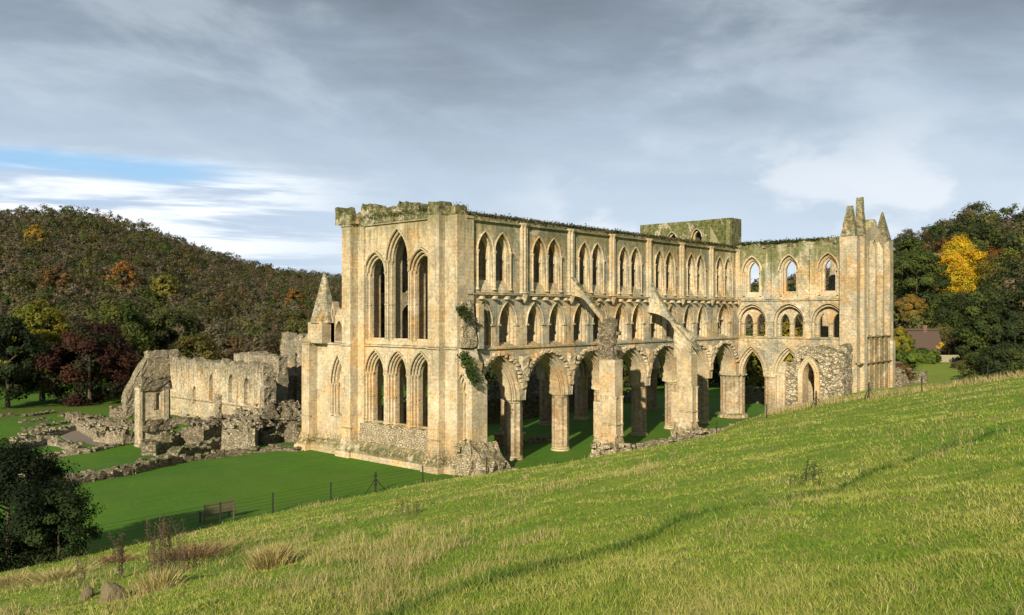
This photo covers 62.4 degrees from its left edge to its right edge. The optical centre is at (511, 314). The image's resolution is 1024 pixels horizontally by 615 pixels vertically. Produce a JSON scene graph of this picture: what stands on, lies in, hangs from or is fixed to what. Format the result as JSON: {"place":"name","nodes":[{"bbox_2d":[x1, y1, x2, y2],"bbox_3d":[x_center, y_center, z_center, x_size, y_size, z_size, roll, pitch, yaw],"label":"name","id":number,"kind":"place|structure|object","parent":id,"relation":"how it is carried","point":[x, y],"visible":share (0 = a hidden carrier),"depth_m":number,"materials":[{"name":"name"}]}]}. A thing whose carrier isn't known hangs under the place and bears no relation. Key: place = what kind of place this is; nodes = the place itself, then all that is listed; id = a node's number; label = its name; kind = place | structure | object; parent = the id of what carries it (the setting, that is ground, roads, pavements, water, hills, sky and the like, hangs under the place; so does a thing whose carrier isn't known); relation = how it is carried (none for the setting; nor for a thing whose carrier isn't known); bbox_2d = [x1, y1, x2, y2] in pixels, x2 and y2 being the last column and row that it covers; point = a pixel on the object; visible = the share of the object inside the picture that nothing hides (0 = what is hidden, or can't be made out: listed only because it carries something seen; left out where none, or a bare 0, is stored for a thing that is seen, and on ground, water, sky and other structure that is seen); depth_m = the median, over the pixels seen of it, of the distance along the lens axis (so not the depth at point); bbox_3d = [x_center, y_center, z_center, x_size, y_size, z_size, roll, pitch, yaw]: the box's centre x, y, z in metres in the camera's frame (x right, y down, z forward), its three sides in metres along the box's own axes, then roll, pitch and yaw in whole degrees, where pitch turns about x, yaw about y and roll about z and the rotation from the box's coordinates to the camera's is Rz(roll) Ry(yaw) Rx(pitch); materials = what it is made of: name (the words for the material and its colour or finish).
{"place":"outdoors","nodes":[
{"label":"outdoors","id":0,"kind":"place"},
{"bbox_2d":[0,239,1023,614],"bbox_3d":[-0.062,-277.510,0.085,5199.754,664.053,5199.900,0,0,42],"label":"ground","id":1,"kind":"structure","parent":0,"point":[176,491],"depth_m":20.20,"materials":[{"name":"plant"}]},
{"bbox_2d":[0,565,42,588],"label":"grass tussock","id":2,"kind":"object","parent":1,"relation":"on","point":[6,579],"depth_m":24.77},
{"bbox_2d":[0,314,50,408],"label":"tree","id":3,"kind":"object","parent":1,"relation":"on","point":[13,375],"visible":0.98,"depth_m":111.75,"materials":[{"name":"green plant"}]},
{"bbox_2d":[0,308,53,388],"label":"tree","id":4,"kind":"object","parent":1,"relation":"on","point":[47,344],"visible":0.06,"depth_m":138.11,"materials":[{"name":"green plant"}]},
{"bbox_2d":[11,435,48,447],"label":"ruined wall","id":5,"kind":"structure","parent":1,"relation":"on","point":[40,440],"depth_m":79.20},
{"bbox_2d":[18,417,49,422],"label":"foundation line","id":6,"kind":"object","parent":1,"relation":"on","point":[34,420],"visible":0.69,"depth_m":97.63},
{"bbox_2d":[23,224,46,251],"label":"tree","id":7,"kind":"object","parent":1,"relation":"on","point":[32,230],"visible":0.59,"depth_m":328.03,"materials":[{"name":"yellow plant"}]},
{"bbox_2d":[21,426,49,430],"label":"foundation line","id":8,"kind":"object","parent":1,"relation":"on","point":[31,428],"visible":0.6,"depth_m":90.26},
{"bbox_2d":[20,410,55,416],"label":"foundation line","id":9,"kind":"object","parent":1,"relation":"on","point":[40,413],"visible":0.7,"depth_m":104.64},
{"bbox_2d":[0,298,80,400],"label":"tree","id":10,"kind":"object","parent":1,"relation":"on","point":[35,314],"visible":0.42,"depth_m":120.08,"materials":[{"name":"green plant"}]},
{"bbox_2d":[9,423,76,441],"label":"ruined wall","id":11,"kind":"structure","parent":1,"relation":"on","point":[62,430],"depth_m":85.81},
{"bbox_2d":[0,437,93,572],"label":"bush","id":12,"kind":"object","parent":1,"relation":"on","point":[15,460],"visible":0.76,"depth_m":34.67,"materials":[{"name":"green plant"}]},
{"bbox_2d":[35,419,71,426],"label":"foundation line","id":13,"kind":"object","parent":1,"relation":"on","point":[66,421],"visible":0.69,"depth_m":95.17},
{"bbox_2d":[1,557,106,589],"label":"grass tussock","id":14,"kind":"object","parent":1,"relation":"on","point":[56,574],"depth_m":23.14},
{"bbox_2d":[36,265,72,302],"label":"tree","id":15,"kind":"object","parent":1,"relation":"on","point":[61,281],"visible":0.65,"depth_m":233.24,"materials":[{"name":"brown plant"}]},
{"bbox_2d":[13,477,105,565],"bbox_3d":[-18.993,8.775,35.285,3.534,3.970,3.626,0,0,42],"label":"bush","id":16,"kind":"object","parent":1,"relation":"on","point":[56,553],"visible":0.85,"depth_m":34.56,"materials":[{"name":"green plant"}]},
{"bbox_2d":[44,435,90,454],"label":"ruined wall","id":17,"kind":"structure","parent":1,"relation":"on","point":[54,440],"depth_m":77.28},
{"bbox_2d":[71,549,87,585],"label":"dry weed","id":18,"kind":"object","parent":1,"relation":"on","point":[78,557],"visible":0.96,"depth_m":19.00,"materials":[{"name":"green plant"}]},
{"bbox_2d":[61,430,106,444],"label":"gravel path","id":19,"kind":"structure","parent":1,"relation":"on","point":[74,435],"depth_m":84.49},
{"bbox_2d":[30,316,142,406],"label":"tree","id":20,"kind":"object","parent":1,"relation":"on","point":[118,363],"visible":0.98,"depth_m":115.74,"materials":[{"name":"red plant"}]},
{"bbox_2d":[70,417,106,438],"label":"ruined wall","id":21,"kind":"structure","parent":1,"relation":"on","point":[89,428],"depth_m":87.29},
{"bbox_2d":[80,587,96,600],"bbox_3d":[-8.475,5.659,16.908,0.251,0.388,0.302,0,0,42],"label":"boulder","id":22,"kind":"object","parent":1,"relation":"on","point":[88,593],"visible":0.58,"depth_m":16.83,"materials":[{"name":"stone"}]},
{"bbox_2d":[47,441,130,456],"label":"ruined wall","id":23,"kind":"structure","parent":1,"relation":"on","point":[66,452],"depth_m":75.50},
{"bbox_2d":[65,411,134,429],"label":"ruined wall","id":24,"kind":"structure","parent":1,"relation":"on","point":[107,421],"depth_m":94.56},
{"bbox_2d":[97,580,125,602],"bbox_3d":[-7.282,5.145,15.475,0.419,0.558,0.452,0,0,42],"label":"boulder","id":25,"kind":"object","parent":1,"relation":"on","point":[115,586],"visible":0.52,"depth_m":15.39,"materials":[{"name":"stone"}]},
{"bbox_2d":[93,423,134,443],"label":"ruined wall","id":26,"kind":"structure","parent":1,"relation":"on","point":[118,433],"depth_m":80.25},
{"bbox_2d":[89,550,143,565],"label":"grass tussock","id":27,"kind":"object","parent":1,"relation":"on","point":[126,558],"depth_m":25.50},
{"bbox_2d":[107,531,126,579],"bbox_3d":[-8.865,5.401,19.002,0.391,1.076,0.444,0,0,42],"label":"dry weed","id":28,"kind":"object","parent":1,"relation":"on","point":[120,550],"visible":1,"depth_m":18.98,"materials":[{"name":"brown plant"}]},
{"bbox_2d":[109,405,126,417],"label":"ruined wall","id":29,"kind":"structure","parent":1,"relation":"on","point":[118,411],"depth_m":100.39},
{"bbox_2d":[63,454,178,484],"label":"ruined wall","id":30,"kind":"structure","parent":1,"relation":"on","point":[140,465],"depth_m":59.68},
{"bbox_2d":[83,298,161,385],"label":"tree","id":31,"kind":"object","parent":1,"relation":"on","point":[125,311],"visible":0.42,"depth_m":132.72,"materials":[{"name":"green plant"}]},
{"bbox_2d":[105,260,140,292],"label":"tree","id":32,"kind":"object","parent":1,"relation":"on","point":[125,266],"visible":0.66,"depth_m":260.46,"materials":[{"name":"orange plant"}]},
{"bbox_2d":[131,316,176,356],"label":"tree","id":33,"kind":"object","parent":1,"relation":"on","point":[167,328],"visible":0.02,"depth_m":150.95,"materials":[{"name":"green plant"}]},
{"bbox_2d":[118,560,195,595],"bbox_3d":[-6.386,4.915,15.538,1.450,0.628,1.276,0,0,2],"label":"grass tussock","id":34,"kind":"object","parent":1,"relation":"on","point":[152,579],"depth_m":15.41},
{"bbox_2d":[134,375,180,447],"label":"ruin fragment","id":35,"kind":"object","parent":1,"relation":"on","point":[151,423],"visible":0.97,"depth_m":79.26,"materials":[{"name":"stone"}]},
{"bbox_2d":[141,430,180,455],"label":"ruined wall","id":36,"kind":"structure","parent":1,"relation":"on","point":[163,442],"depth_m":76.14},
{"bbox_2d":[148,275,181,304],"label":"tree","id":37,"kind":"object","parent":1,"relation":"on","point":[160,279],"visible":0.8,"depth_m":260.50,"materials":[{"name":"green plant"}]},
{"bbox_2d":[143,511,189,577],"bbox_3d":[-7.486,4.971,18.111,1.082,1.533,0.819,0,0,42],"label":"dry weed","id":38,"kind":"object","parent":1,"relation":"on","point":[159,563],"visible":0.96,"depth_m":18.12,"materials":[{"name":"brown plant"}]},
{"bbox_2d":[128,305,206,359],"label":"tree","id":39,"kind":"object","parent":1,"relation":"on","point":[193,327],"visible":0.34,"depth_m":140.93,"materials":[{"name":"green plant"}]},
{"bbox_2d":[0,204,341,368],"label":"hillside wood","id":40,"kind":"object","parent":1,"relation":"on","point":[257,313],"visible":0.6,"depth_m":310.09,"materials":[{"name":"green plant"}]},
{"bbox_2d":[155,540,219,573],"bbox_3d":[-7.204,5.351,18.591,1.416,0.679,0.784,0,0,-37],"label":"dry weed","id":41,"kind":"object","parent":1,"relation":"on","point":[194,549],"visible":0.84,"depth_m":18.70,"materials":[{"name":"brown plant"}]},
{"bbox_2d":[178,414,202,423],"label":"ruined wall","id":42,"kind":"structure","parent":1,"relation":"on","point":[184,419],"depth_m":95.12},
{"bbox_2d":[166,436,221,456],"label":"ruined wall","id":43,"kind":"structure","parent":1,"relation":"on","point":[209,445],"depth_m":73.85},
{"bbox_2d":[134,530,255,564],"bbox_3d":[-7.826,5.871,21.007,3.557,0.694,3.384,0,0,42],"label":"grass tussock","id":44,"kind":"object","parent":1,"relation":"on","point":[205,551],"depth_m":20.91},
{"bbox_2d":[169,333,227,360],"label":"tree","id":45,"kind":"object","parent":1,"relation":"on","point":[203,346],"visible":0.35,"depth_m":132.53,"materials":[{"name":"green plant"}]},
{"bbox_2d":[121,349,277,420],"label":"refectory ruin","id":46,"kind":"object","parent":1,"relation":"on","point":[203,388],"visible":0.77,"depth_m":98.25,"materials":[{"name":"stone"}]},
{"bbox_2d":[180,411,229,444],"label":"ruined wall","id":47,"kind":"structure","parent":1,"relation":"on","point":[194,432],"depth_m":80.06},
{"bbox_2d":[199,500,234,524],"bbox_3d":[-16.297,10.939,46.663,0.595,1.170,1.820,0,0,42],"label":"park bench","id":48,"kind":"object","parent":1,"relation":"on","point":[228,509],"visible":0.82,"depth_m":46.39,"materials":[{"name":"brown wood"}]},
{"bbox_2d":[212,333,257,360],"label":"tree","id":49,"kind":"object","parent":1,"relation":"on","point":[233,344],"visible":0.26,"depth_m":163.47,"materials":[{"name":"brown plant"}]},
{"bbox_2d":[178,444,302,462],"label":"ruined wall","id":50,"kind":"structure","parent":1,"relation":"on","point":[215,454],"depth_m":69.46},
{"bbox_2d":[221,407,267,450],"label":"ruined wall","id":51,"kind":"structure","parent":1,"relation":"on","point":[240,428],"depth_m":75.94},
{"bbox_2d":[248,352,288,408],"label":"ruined wall","id":52,"kind":"structure","parent":1,"relation":"on","point":[277,361],"depth_m":101.52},
{"bbox_2d":[237,537,313,572],"bbox_3d":[-4.125,4.337,15.123,1.691,0.664,1.561,0,0,-14],"label":"grass tussock","id":53,"kind":"object","parent":1,"relation":"on","point":[271,556],"depth_m":14.95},
{"bbox_2d":[252,413,301,444],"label":"ruined wall","id":54,"kind":"structure","parent":1,"relation":"on","point":[274,431],"depth_m":80.34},
{"bbox_2d":[253,400,301,423],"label":"ruined wall","id":55,"kind":"structure","parent":1,"relation":"on","point":[292,407],"depth_m":90.48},
{"bbox_2d":[280,332,306,404],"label":"ruined block","id":56,"kind":"structure","parent":1,"relation":"on","point":[290,346],"depth_m":107.08,"materials":[{"name":"stone"}]},
{"bbox_2d":[277,310,310,354],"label":"tree","id":57,"kind":"object","parent":1,"relation":"on","point":[295,327],"visible":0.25,"depth_m":184.10,"materials":[{"name":"green plant"}]},
{"bbox_2d":[284,288,307,304],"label":"tree","id":58,"kind":"object","parent":1,"relation":"on","point":[290,298],"visible":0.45,"depth_m":328.49,"materials":[{"name":"orange plant"}]},
{"bbox_2d":[394,496,415,519],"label":"dry weed","id":59,"kind":"object","parent":1,"relation":"on","point":[407,504],"visible":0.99,"depth_m":23.85,"materials":[{"name":"brown plant"}]},
{"bbox_2d":[382,396,427,425],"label":"ruined wall","id":60,"kind":"structure","parent":1,"relation":"on","point":[405,411],"depth_m":80.66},
{"bbox_2d":[491,431,525,445],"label":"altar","id":61,"kind":"object","parent":1,"relation":"on","point":[499,438],"visible":0.39,"depth_m":72.31,"materials":[{"name":"stone"}]},
{"bbox_2d":[485,366,534,385],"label":"tree","id":62,"kind":"object","parent":1,"relation":"on","point":[491,376],"visible":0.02,"depth_m":134.39,"materials":[{"name":"green plant"}]},
{"bbox_2d":[0,376,1023,614],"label":"meadow grass","id":63,"kind":"structure","parent":1,"relation":"on","point":[600,550],"depth_m":10.47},
{"bbox_2d":[487,368,539,398],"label":"ruined wall","id":64,"kind":"structure","parent":1,"relation":"on","point":[533,384],"depth_m":106.11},
{"bbox_2d":[498,436,551,449],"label":"ruined wall","id":65,"kind":"structure","parent":1,"relation":"on","point":[538,439],"depth_m":75.00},
{"bbox_2d":[487,386,593,422],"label":"ruined wall","id":66,"kind":"structure","parent":1,"relation":"on","point":[530,407],"depth_m":94.21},
{"bbox_2d":[63,360,1022,552],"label":"field fence","id":67,"kind":"object","parent":1,"relation":"on","point":[375,480],"visible":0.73,"depth_m":56.30,"materials":[{"name":"metal"}]},
{"bbox_2d":[294,197,894,475],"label":"abbey church","id":68,"kind":"structure","parent":1,"relation":"on","point":[559,306],"depth_m":70.85,"materials":[{"name":"stone"}]},
{"bbox_2d":[455,303,472,321],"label":"wall shrub","id":69,"kind":"object","parent":68,"relation":"attached to","point":[463,312],"visible":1,"depth_m":60.02,"materials":[{"name":"green plant"}]},
{"bbox_2d":[457,350,481,385],"bbox_3d":[-3.096,3.784,59.833,2.378,2.580,1.166,0,0,42],"label":"wall shrub","id":70,"kind":"object","parent":68,"relation":"attached to","point":[466,363],"visible":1,"depth_m":59.61,"materials":[{"name":"green plant"}]},
{"bbox_2d":[623,385,631,402],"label":"ruined wall","id":71,"kind":"structure","parent":1,"relation":"on","point":[627,396],"depth_m":108.80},
{"bbox_2d":[623,360,660,387],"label":"tree","id":72,"kind":"object","parent":1,"relation":"on","point":[625,379],"visible":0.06,"depth_m":144.54,"materials":[{"name":"green plant"}]},
{"bbox_2d":[632,433,699,449],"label":"ruined wall","id":73,"kind":"structure","parent":1,"relation":"on","point":[669,440],"depth_m":70.66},
{"bbox_2d":[657,355,719,381],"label":"tree","id":74,"kind":"object","parent":1,"relation":"on","point":[714,376],"visible":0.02,"depth_m":138.26,"materials":[{"name":"green plant"}]},
{"bbox_2d":[708,421,739,434],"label":"ruined wall","id":75,"kind":"structure","parent":1,"relation":"on","point":[713,431],"depth_m":77.28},
{"bbox_2d":[713,329,761,385],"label":"tree","id":76,"kind":"object","parent":1,"relation":"on","point":[716,369],"visible":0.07,"depth_m":136.09,"materials":[{"name":"green plant"}]},
{"bbox_2d":[745,385,763,402],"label":"ruined wall","id":77,"kind":"structure","parent":1,"relation":"on","point":[753,395],"depth_m":108.83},
{"bbox_2d":[745,327,793,386],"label":"tree","id":78,"kind":"object","parent":1,"relation":"on","point":[757,377],"visible":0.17,"depth_m":129.98,"materials":[{"name":"green plant"}]},
{"bbox_2d":[753,321,802,358],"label":"tree","id":79,"kind":"object","parent":1,"relation":"on","point":[785,326],"visible":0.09,"depth_m":138.50,"materials":[{"name":"green plant"}]},
{"bbox_2d":[746,264,829,334],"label":"distant wood","id":80,"kind":"object","parent":1,"relation":"on","point":[791,282],"visible":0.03,"depth_m":278.84,"materials":[{"name":"green plant"}]},
{"bbox_2d":[800,458,824,487],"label":"dry weed","id":81,"kind":"object","parent":1,"relation":"on","point":[807,474],"visible":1,"depth_m":14.94,"materials":[{"name":"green plant"}]},
{"bbox_2d":[758,369,1023,417],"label":"wire fence","id":82,"kind":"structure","parent":1,"relation":"on","point":[890,392],"depth_m":67.47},
{"bbox_2d":[893,326,915,352],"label":"tree","id":83,"kind":"object","parent":1,"relation":"on","point":[900,333],"visible":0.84,"depth_m":121.16,"materials":[{"name":"yellow plant"}]},
{"bbox_2d":[895,363,915,378],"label":"bush","id":84,"kind":"object","parent":1,"relation":"on","point":[908,373],"visible":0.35,"depth_m":103.03,"materials":[{"name":"brown plant"}]},
{"bbox_2d":[893,228,919,250],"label":"tree","id":85,"kind":"object","parent":1,"relation":"on","point":[908,232],"visible":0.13,"depth_m":316.50,"materials":[{"name":"green plant"}]},
{"bbox_2d":[892,234,926,281],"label":"tree","id":86,"kind":"object","parent":1,"relation":"on","point":[908,243],"visible":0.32,"depth_m":173.12,"materials":[{"name":"green plant"}]},
{"bbox_2d":[894,294,928,322],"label":"tree","id":87,"kind":"object","parent":1,"relation":"on","point":[912,301],"visible":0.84,"depth_m":148.61,"materials":[{"name":"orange plant"}]},
{"bbox_2d":[895,367,927,386],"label":"ruined wall","id":88,"kind":"structure","parent":1,"relation":"on","point":[900,375],"depth_m":98.93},
{"bbox_2d":[895,346,941,367],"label":"bush","id":89,"kind":"object","parent":1,"relation":"on","point":[913,357],"visible":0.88,"depth_m":119.81,"materials":[{"name":"green plant"}]},
{"bbox_2d":[893,325,945,354],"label":"cottage","id":90,"kind":"structure","parent":1,"relation":"on","point":[925,337],"depth_m":131.05,"materials":[{"name":"red tile"}]},
{"bbox_2d":[893,246,947,294],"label":"tree","id":91,"kind":"object","parent":1,"relation":"on","point":[906,260],"visible":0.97,"depth_m":157.55,"materials":[{"name":"green plant"}]},
{"bbox_2d":[900,269,953,304],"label":"tree","id":92,"kind":"object","parent":1,"relation":"on","point":[945,282],"visible":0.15,"depth_m":174.92,"materials":[{"name":"green plant"}]},
{"bbox_2d":[931,322,954,344],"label":"tree","id":93,"kind":"object","parent":1,"relation":"on","point":[946,328],"visible":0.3,"depth_m":144.47,"materials":[{"name":"green plant"}]},
{"bbox_2d":[923,291,974,327],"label":"tree","id":94,"kind":"object","parent":1,"relation":"on","point":[945,295],"visible":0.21,"depth_m":163.93,"materials":[{"name":"green plant"}]},
{"bbox_2d":[939,355,959,361],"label":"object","id":95,"kind":"object","parent":1,"relation":"on","point":[949,358],"visible":0.66,"depth_m":123.98,"materials":[{"name":"beige stone"}]},
{"bbox_2d":[893,201,1023,338],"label":"steep wood","id":96,"kind":"object","parent":1,"relation":"on","point":[983,231],"visible":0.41,"depth_m":205.92,"materials":[{"name":"green plant"}]},
{"bbox_2d":[941,328,978,355],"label":"tree","id":97,"kind":"object","parent":1,"relation":"on","point":[949,346],"visible":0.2,"depth_m":127.63,"materials":[{"name":"green plant"}]},
{"bbox_2d":[949,360,975,368],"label":"bush","id":98,"kind":"object","parent":1,"relation":"on","point":[954,364],"visible":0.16,"depth_m":112.02,"materials":[{"name":"brown plant"}]},
{"bbox_2d":[935,232,994,294],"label":"tree","id":99,"kind":"object","parent":1,"relation":"on","point":[956,260],"visible":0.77,"depth_m":182.56,"materials":[{"name":"yellow plant"}]},
{"bbox_2d":[930,283,1018,330],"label":"tree","id":100,"kind":"object","parent":1,"relation":"on","point":[955,317],"visible":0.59,"depth_m":149.29,"materials":[{"name":"green plant"}]},
{"bbox_2d":[956,201,996,222],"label":"tree","id":101,"kind":"object","parent":1,"relation":"on","point":[968,208],"visible":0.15,"depth_m":269.87,"materials":[{"name":"green plant"}]},
{"bbox_2d":[955,347,1002,380],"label":"bush","id":102,"kind":"object","parent":1,"relation":"on","point":[963,367],"visible":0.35,"depth_m":95.36,"materials":[{"name":"green plant"}]},
{"bbox_2d":[949,313,1023,364],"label":"tree","id":103,"kind":"object","parent":1,"relation":"on","point":[980,338],"visible":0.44,"depth_m":119.08,"materials":[{"name":"green plant"}]},
{"bbox_2d":[968,246,1012,275],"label":"tree","id":104,"kind":"object","parent":1,"relation":"on","point":[992,251],"visible":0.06,"depth_m":195.41,"materials":[{"name":"green plant"}]},
{"bbox_2d":[970,247,1023,296],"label":"tree","id":105,"kind":"object","parent":1,"relation":"on","point":[988,274],"visible":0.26,"depth_m":177.43,"materials":[{"name":"green plant"}]},
{"bbox_2d":[973,339,1023,377],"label":"bush","id":106,"kind":"object","parent":1,"relation":"on","point":[1002,349],"visible":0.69,"depth_m":91.37,"materials":[{"name":"green plant"}]},
{"bbox_2d":[978,290,1022,324],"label":"tree","id":107,"kind":"object","parent":1,"relation":"on","point":[989,307],"visible":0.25,"depth_m":141.77,"materials":[{"name":"green plant"}]},
{"bbox_2d":[979,315,1023,361],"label":"tree","id":108,"kind":"object","parent":1,"relation":"on","point":[1014,330],"visible":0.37,"depth_m":113.49,"materials":[{"name":"green plant"}]},
{"bbox_2d":[999,341,1023,374],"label":"bush","id":109,"kind":"object","parent":1,"relation":"on","point":[1017,356],"visible":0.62,"depth_m":89.69,"materials":[{"name":"green plant"}]},
{"bbox_2d":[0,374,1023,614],"bbox_3d":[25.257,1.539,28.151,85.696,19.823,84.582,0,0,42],"label":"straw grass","id":110,"kind":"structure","parent":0,"point":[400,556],"depth_m":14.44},
{"bbox_2d":[0,0,1023,290],"label":"sky","id":111,"kind":"structure","parent":0,"point":[241,127],"materials":[{"name":"grey"}]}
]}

